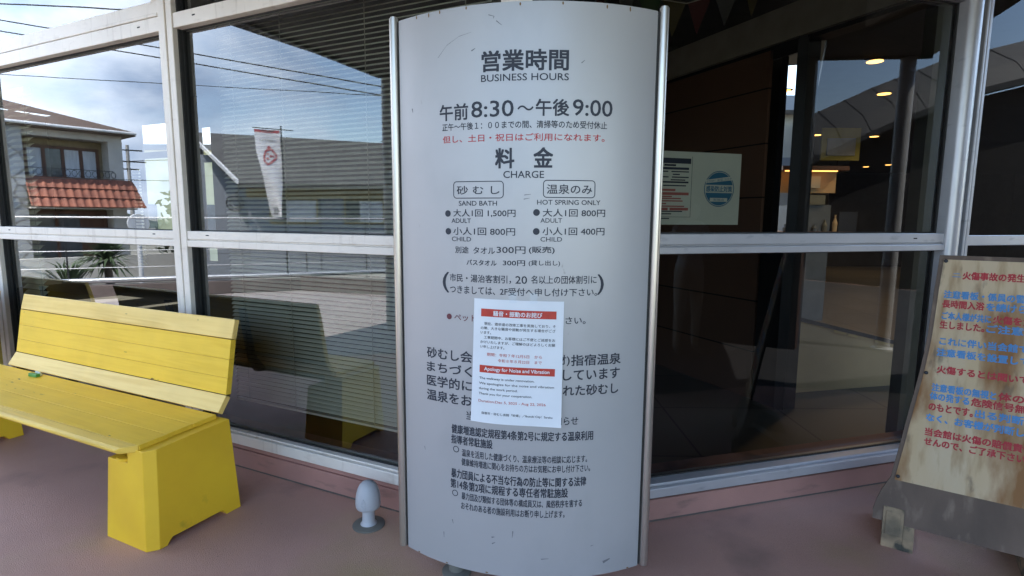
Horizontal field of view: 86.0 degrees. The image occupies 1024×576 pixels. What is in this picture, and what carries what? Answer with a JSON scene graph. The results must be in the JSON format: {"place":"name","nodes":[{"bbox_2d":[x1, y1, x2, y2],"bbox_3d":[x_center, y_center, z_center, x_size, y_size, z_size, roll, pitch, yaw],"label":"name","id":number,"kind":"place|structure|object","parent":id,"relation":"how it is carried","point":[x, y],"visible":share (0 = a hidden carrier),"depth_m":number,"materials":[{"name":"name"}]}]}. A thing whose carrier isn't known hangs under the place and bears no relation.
{"place":"outdoors","nodes":[
{"label":"outdoors","id":0,"kind":"place"},
{"bbox_2d":[144,144,217,260],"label":"cream building","id":1,"kind":"structure","parent":0,"point":[158,192],"depth_m":23.68,"materials":[{"name":"stone"}]},
{"bbox_2d":[148,204,157,228],"bbox_3d":[-15.931,-2.922,23.809,1.100,1.400,0.049,0,7,0],"label":"window","id":2,"kind":"structure","parent":1,"relation":"in","point":[153,219],"depth_m":23.76,"materials":[{"name":"glass"}]},
{"bbox_2d":[207,205,215,229],"bbox_3d":[-12.631,-2.901,23.809,1.100,1.400,0.049,0,7,0],"label":"window","id":3,"kind":"structure","parent":1,"relation":"in","point":[210,208],"depth_m":23.76,"materials":[{"name":"glass"}]},
{"bbox_2d":[0,65,796,143],"label":"sky","id":4,"kind":"structure","parent":0,"point":[156,133],"materials":[{"name":"white"}]},
{"bbox_2d":[0,424,1020,575],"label":"terrace floor","id":5,"kind":"structure","parent":0,"point":[53,504],"depth_m":2.58,"materials":[{"name":"concrete"}]},
{"bbox_2d":[0,294,240,551],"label":"bench","id":6,"kind":"object","parent":5,"relation":"on","point":[171,470],"visible":1,"depth_m":2.89,"materials":[{"name":"yellow paint"}]},
{"bbox_2d":[28,371,41,376],"bbox_3d":[-2.982,0.537,3.439,0.080,0.030,0.045,3,8,20],"label":"wrapper","id":7,"kind":"object","parent":6,"relation":"on","point":[36,374],"visible":1,"depth_m":3.42,"materials":[{"name":"green plastic"}]},
{"bbox_2d":[0,362,398,511],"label":"plinth","id":8,"kind":"structure","parent":5,"relation":"on","point":[331,480],"depth_m":3.17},
{"bbox_2d":[0,0,398,485],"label":"window wall","id":9,"kind":"structure","parent":8,"relation":"on","point":[169,24],"depth_m":3.26,"materials":[{"name":"metal"}]},
{"bbox_2d":[352,479,384,533],"bbox_3d":[-0.704,1.051,2.687,0.156,0.229,0.156,0,7,0],"label":"bollard","id":10,"kind":"object","parent":5,"relation":"on","point":[368,501],"visible":1,"depth_m":2.65,"materials":[{"name":"white metal"}]},
{"bbox_2d":[0,0,820,453],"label":"building","id":11,"kind":"structure","parent":5,"relation":"on","point":[100,108],"depth_m":8.98,"materials":[{"name":"grey paint"}]},
{"bbox_2d":[0,87,49,295],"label":"venetian blind","id":12,"kind":"object","parent":11,"relation":"hanging from","point":[16,92],"visible":0.71,"depth_m":4.41,"materials":[{"name":"white plastic"}]},
{"bbox_2d":[132,169,146,264],"bbox_3d":[-7.199,-1.358,10.618,0.180,1.830,0.040,4,8,25],"label":"venetian blind","id":13,"kind":"object","parent":11,"relation":"hanging from","point":[139,214],"visible":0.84,"depth_m":10.58,"materials":[{"name":"white plastic"}]},
{"bbox_2d":[235,284,385,373],"bbox_3d":[-2.096,0.391,5.752,1.400,0.710,0.700,4,8,25],"label":"desk","id":14,"kind":"object","parent":11,"relation":"on","point":[318,300],"visible":0.17,"depth_m":5.66,"materials":[{"name":"paint"}]},
{"bbox_2d":[214,0,491,432],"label":"venetian blind","id":15,"kind":"object","parent":11,"relation":"hanging from","point":[250,392],"visible":0.56,"depth_m":3.15,"materials":[{"name":"grey plastic"}]},
{"bbox_2d":[532,0,1023,463],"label":"lobby","id":16,"kind":"object","parent":11,"relation":"attached to","point":[748,358],"visible":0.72,"depth_m":4.71,"materials":[{"name":"tile"}]},
{"bbox_2d":[596,0,756,36],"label":"bunting","id":17,"kind":"object","parent":16,"relation":"hanging from","point":[697,8],"visible":0.77,"depth_m":3.97},
{"bbox_2d":[819,128,861,160],"bbox_3d":[4.849,-2.120,8.099,0.570,0.470,0.050,0,7,0],"label":"hanging board","id":18,"kind":"object","parent":16,"relation":"hanging from","point":[839,144],"visible":1,"depth_m":8.08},
{"bbox_2d":[864,58,885,63],"bbox_3d":[3.424,-2.139,5.179,0.180,0.013,0.180,0,7,0],"label":"downlight","id":19,"kind":"object","parent":16,"relation":"attached to","point":[874,60],"visible":1,"depth_m":5.16,"materials":[{"name":"metal"}]},
{"bbox_2d":[875,91,892,95],"bbox_3d":[4.405,-2.300,6.499,0.180,0.013,0.180,0,7,0],"label":"downlight","id":20,"kind":"object","parent":16,"relation":"attached to","point":[885,93],"visible":1,"depth_m":6.46,"materials":[{"name":"yellow"}]},
{"bbox_2d":[389,1,669,575],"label":"business hours sign","id":21,"kind":"object","parent":5,"relation":"on","point":[527,138],"visible":1,"depth_m":2.10,"materials":[{"name":"silver metal"}]},
{"bbox_2d":[471,298,563,427],"bbox_3d":[0.015,0.275,2.090,0.356,0.515,0.026,1,7,7],"label":"paper notice","id":22,"kind":"object","parent":21,"relation":"attached to","point":[517,362],"visible":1,"depth_m":2.09,"materials":[{"name":"white paper"}]},
{"bbox_2d":[649,430,902,521],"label":"plinth","id":23,"kind":"structure","parent":5,"relation":"on","point":[675,506],"depth_m":3.02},
{"bbox_2d":[501,0,531,1],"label":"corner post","id":24,"kind":"object","parent":23,"relation":"on","point":[513,0],"depth_m":2.24,"materials":[{"name":"metal"}]},
{"bbox_2d":[650,0,1023,498],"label":"window wall","id":25,"kind":"structure","parent":23,"relation":"on","point":[965,77],"depth_m":2.98,"materials":[{"name":"metal"}]},
{"bbox_2d":[661,151,741,224],"bbox_3d":[0.855,-0.481,2.656,0.584,0.347,0.006,-2,8,-16],"label":"notice card","id":26,"kind":"object","parent":25,"relation":"attached to","point":[700,188],"visible":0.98,"depth_m":2.67,"materials":[{"name":"white paper"}]},
{"bbox_2d":[872,255,1023,575],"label":"notice board","id":27,"kind":"object","parent":5,"relation":"on","point":[958,471],"visible":1,"depth_m":2.44,"materials":[{"name":"brown wood"}]},
{"bbox_2d":[777,166,857,320],"bbox_3d":[4.419,-0.664,8.279,1.130,2.250,0.700,0,7,0],"label":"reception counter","id":28,"kind":"object","parent":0,"point":[823,217],"visible":0.57,"depth_m":8.07,"materials":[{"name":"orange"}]},
{"label":"ground","id":29,"kind":"structure","parent":0,"visible":0},
{"bbox_2d":[779,95,848,205],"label":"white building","id":30,"kind":"structure","parent":29,"relation":"on","point":[788,126],"depth_m":14.16,"materials":[{"name":"white"}]}
]}

